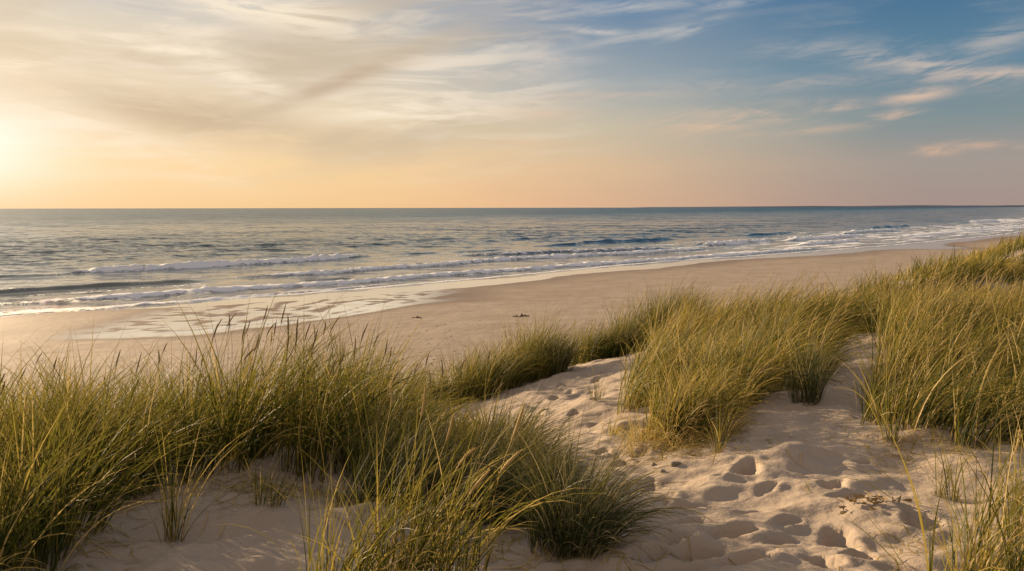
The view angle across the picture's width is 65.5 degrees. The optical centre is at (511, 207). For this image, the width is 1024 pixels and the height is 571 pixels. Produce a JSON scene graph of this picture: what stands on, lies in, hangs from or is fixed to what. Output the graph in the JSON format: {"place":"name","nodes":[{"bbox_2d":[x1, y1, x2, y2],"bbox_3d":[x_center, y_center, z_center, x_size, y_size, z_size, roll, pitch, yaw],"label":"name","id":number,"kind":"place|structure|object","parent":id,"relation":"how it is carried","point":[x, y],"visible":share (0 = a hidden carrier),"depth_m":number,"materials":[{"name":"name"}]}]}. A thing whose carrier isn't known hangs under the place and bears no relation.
{"place":"outdoors","nodes":[
{"label":"outdoors","id":0,"kind":"place"},
{"bbox_2d":[0,207,1023,316],"bbox_3d":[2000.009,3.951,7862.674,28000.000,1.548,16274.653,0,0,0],"label":"sea","id":1,"kind":"structure","parent":0,"point":[67,260],"depth_m":178.34,"materials":[{"name":"liquid"}]},
{"bbox_2d":[0,232,1023,427],"bbox_3d":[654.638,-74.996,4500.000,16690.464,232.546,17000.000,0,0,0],"label":"beach","id":2,"kind":"structure","parent":0,"point":[488,302],"depth_m":58.38,"materials":[{"name":"beige sand"}]},
{"bbox_2d":[248,320,603,366],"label":"beach litter","id":3,"kind":"object","parent":2,"relation":"on","point":[375,345],"visible":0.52,"depth_m":46.52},
{"bbox_2d":[0,0,1023,208],"label":"sky","id":4,"kind":"structure","parent":0,"point":[104,103],"materials":[{"name":"blue"}]},
{"bbox_2d":[1,248,1023,570],"bbox_3d":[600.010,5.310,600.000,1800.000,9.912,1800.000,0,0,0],"label":"dune ground","id":5,"kind":"structure","parent":0,"point":[757,502],"depth_m":4.68,"materials":[{"name":"beige sand"}]},
{"bbox_2d":[113,415,255,542],"bbox_3d":[-1.665,1.407,4.244,0.705,0.792,0.585,0,0,0],"label":"grass tuft","id":6,"kind":"object","parent":5,"relation":"on","point":[170,516],"visible":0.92,"depth_m":4.23,"materials":[{"name":"green plant"}]},
{"bbox_2d":[237,441,323,506],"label":"grass tuft","id":7,"kind":"object","parent":5,"relation":"on","point":[266,500],"visible":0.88,"depth_m":4.53,"materials":[{"name":"green plant"}]},
{"bbox_2d":[0,284,580,570],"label":"dune grass","id":8,"kind":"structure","parent":5,"relation":"on","point":[66,449],"depth_m":5.26,"materials":[{"name":"green plant"}]},
{"bbox_2d":[315,467,351,505],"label":"grass tuft","id":9,"kind":"object","parent":5,"relation":"on","point":[338,491],"visible":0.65,"depth_m":4.65,"materials":[{"name":"green plant"}]},
{"bbox_2d":[233,378,619,570],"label":"grass clump","id":10,"kind":"object","parent":5,"relation":"on","point":[414,561],"visible":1,"depth_m":3.39,"materials":[{"name":"green plant"}]},
{"bbox_2d":[330,373,638,527],"bbox_3d":[-0.032,1.460,4.947,2.206,0.963,1.711,0,0,-44],"label":"grass clump","id":11,"kind":"object","parent":5,"relation":"on","point":[503,444],"visible":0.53,"depth_m":4.65,"materials":[{"name":"green plant"}]},
{"bbox_2d":[385,300,605,406],"bbox_3d":[-0.260,2.334,12.451,4.213,1.686,2.488,0,0,-35],"label":"grass clump","id":12,"kind":"object","parent":5,"relation":"on","point":[521,364],"visible":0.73,"depth_m":12.22,"materials":[{"name":"green plant"}]},
{"bbox_2d":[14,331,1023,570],"bbox_3d":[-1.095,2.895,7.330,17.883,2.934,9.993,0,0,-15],"label":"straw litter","id":13,"kind":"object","parent":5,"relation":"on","point":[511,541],"visible":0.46,"depth_m":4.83,"materials":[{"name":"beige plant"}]},
{"bbox_2d":[539,316,593,377],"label":"grass clump","id":14,"kind":"object","parent":5,"relation":"on","point":[563,367],"visible":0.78,"depth_m":12.44,"materials":[{"name":"green plant"}]},
{"bbox_2d":[579,366,610,400],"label":"grass tuft","id":15,"kind":"object","parent":5,"relation":"on","point":[598,393],"visible":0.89,"depth_m":8.67,"materials":[{"name":"beige plant"}]},
{"bbox_2d":[464,392,726,568],"bbox_3d":[0.397,1.335,4.098,1.373,0.921,1.239,0,0,0],"label":"grass clump","id":16,"kind":"object","parent":5,"relation":"on","point":[590,524],"visible":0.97,"depth_m":4.02,"materials":[{"name":"green plant"}]},
{"bbox_2d":[597,410,638,435],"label":"grass tuft","id":17,"kind":"object","parent":5,"relation":"on","point":[610,430],"visible":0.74,"depth_m":6.78,"materials":[{"name":"beige plant"}]},
{"bbox_2d":[565,269,734,365],"bbox_3d":[2.790,2.088,15.495,3.837,2.080,3.151,0,0,0],"label":"grass clump","id":18,"kind":"object","parent":5,"relation":"on","point":[611,344],"visible":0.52,"depth_m":14.91,"materials":[{"name":"green plant"}]},
{"bbox_2d":[670,461,680,466],"bbox_3d":[1.171,1.837,5.700,0.075,0.040,0.053,0,0,-11],"label":"stone","id":19,"kind":"object","parent":5,"relation":"on","point":[674,463],"visible":0.91,"depth_m":5.68,"materials":[{"name":"grey stone"}]},
{"bbox_2d":[631,325,795,442],"bbox_3d":[1.673,1.471,6.804,1.377,1.035,1.748,0,0,45],"label":"grass clump","id":20,"kind":"object","parent":5,"relation":"on","point":[681,419],"visible":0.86,"depth_m":6.49,"materials":[{"name":"green plant"}]},
{"bbox_2d":[698,393,747,453],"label":"grass tuft","id":21,"kind":"object","parent":5,"relation":"on","point":[717,439],"visible":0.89,"depth_m":5.89,"materials":[{"name":"green plant"}]},
{"bbox_2d":[597,254,1023,457],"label":"dune grass","id":22,"kind":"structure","parent":5,"relation":"on","point":[978,349],"depth_m":7.87,"materials":[{"name":"green plant"}]},
{"bbox_2d":[756,315,865,406],"bbox_3d":[2.796,1.376,7.206,1.059,0.905,1.127,0,0,0],"label":"grass tuft","id":23,"kind":"object","parent":5,"relation":"on","point":[809,387],"visible":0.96,"depth_m":7.24,"materials":[{"name":"green plant"}]},
{"bbox_2d":[801,472,821,492],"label":"dry shoot","id":24,"kind":"object","parent":5,"relation":"on","point":[808,484],"visible":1,"depth_m":4.85,"materials":[{"name":"beige plant"}]},
{"bbox_2d":[837,465,894,499],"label":"dry shoot","id":25,"kind":"object","parent":5,"relation":"on","point":[866,483],"visible":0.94,"depth_m":4.52,"materials":[{"name":"brown plant"}]},
{"bbox_2d":[831,451,906,568],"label":"dry shoot","id":26,"kind":"object","parent":5,"relation":"on","point":[880,531],"visible":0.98,"depth_m":3.74,"materials":[{"name":"brown plant"}]},
{"bbox_2d":[853,375,892,424],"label":"grass tuft","id":27,"kind":"object","parent":5,"relation":"on","point":[869,407],"visible":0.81,"depth_m":6.18,"materials":[{"name":"green plant"}]},
{"bbox_2d":[829,491,918,514],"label":"leaf litter","id":28,"kind":"object","parent":5,"relation":"on","point":[871,500],"visible":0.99,"depth_m":4.46,"materials":[{"name":"brown plant"}]},
{"bbox_2d":[857,451,899,478],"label":"dry shoot","id":29,"kind":"object","parent":5,"relation":"on","point":[878,467],"visible":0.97,"depth_m":5.12,"materials":[{"name":"brown plant"}]},
{"bbox_2d":[834,312,951,443],"bbox_3d":[2.664,1.222,5.687,0.877,0.958,0.854,0,0,30],"label":"grass tuft","id":30,"kind":"object","parent":5,"relation":"on","point":[896,428],"visible":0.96,"depth_m":5.65,"materials":[{"name":"green plant"}]},
{"bbox_2d":[870,382,1023,570],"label":"grass clump","id":31,"kind":"object","parent":5,"relation":"on","point":[1016,524],"visible":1,"depth_m":3.34,"materials":[{"name":"green plant"}]},
{"bbox_2d":[917,421,994,501],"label":"grass tuft","id":32,"kind":"object","parent":5,"relation":"on","point":[948,481],"visible":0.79,"depth_m":4.69,"materials":[{"name":"green plant"}]},
{"bbox_2d":[630,205,1023,207],"bbox_3d":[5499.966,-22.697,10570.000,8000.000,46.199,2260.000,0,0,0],"label":"hills","id":33,"kind":"structure","parent":0,"point":[850,206],"depth_m":10397.44,"materials":[{"name":"grey"}]},
{"bbox_2d":[710,222,1023,311],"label":"dune grass","id":34,"kind":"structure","parent":0,"point":[975,264],"depth_m":28.21,"materials":[{"name":"green plant"}]}
]}

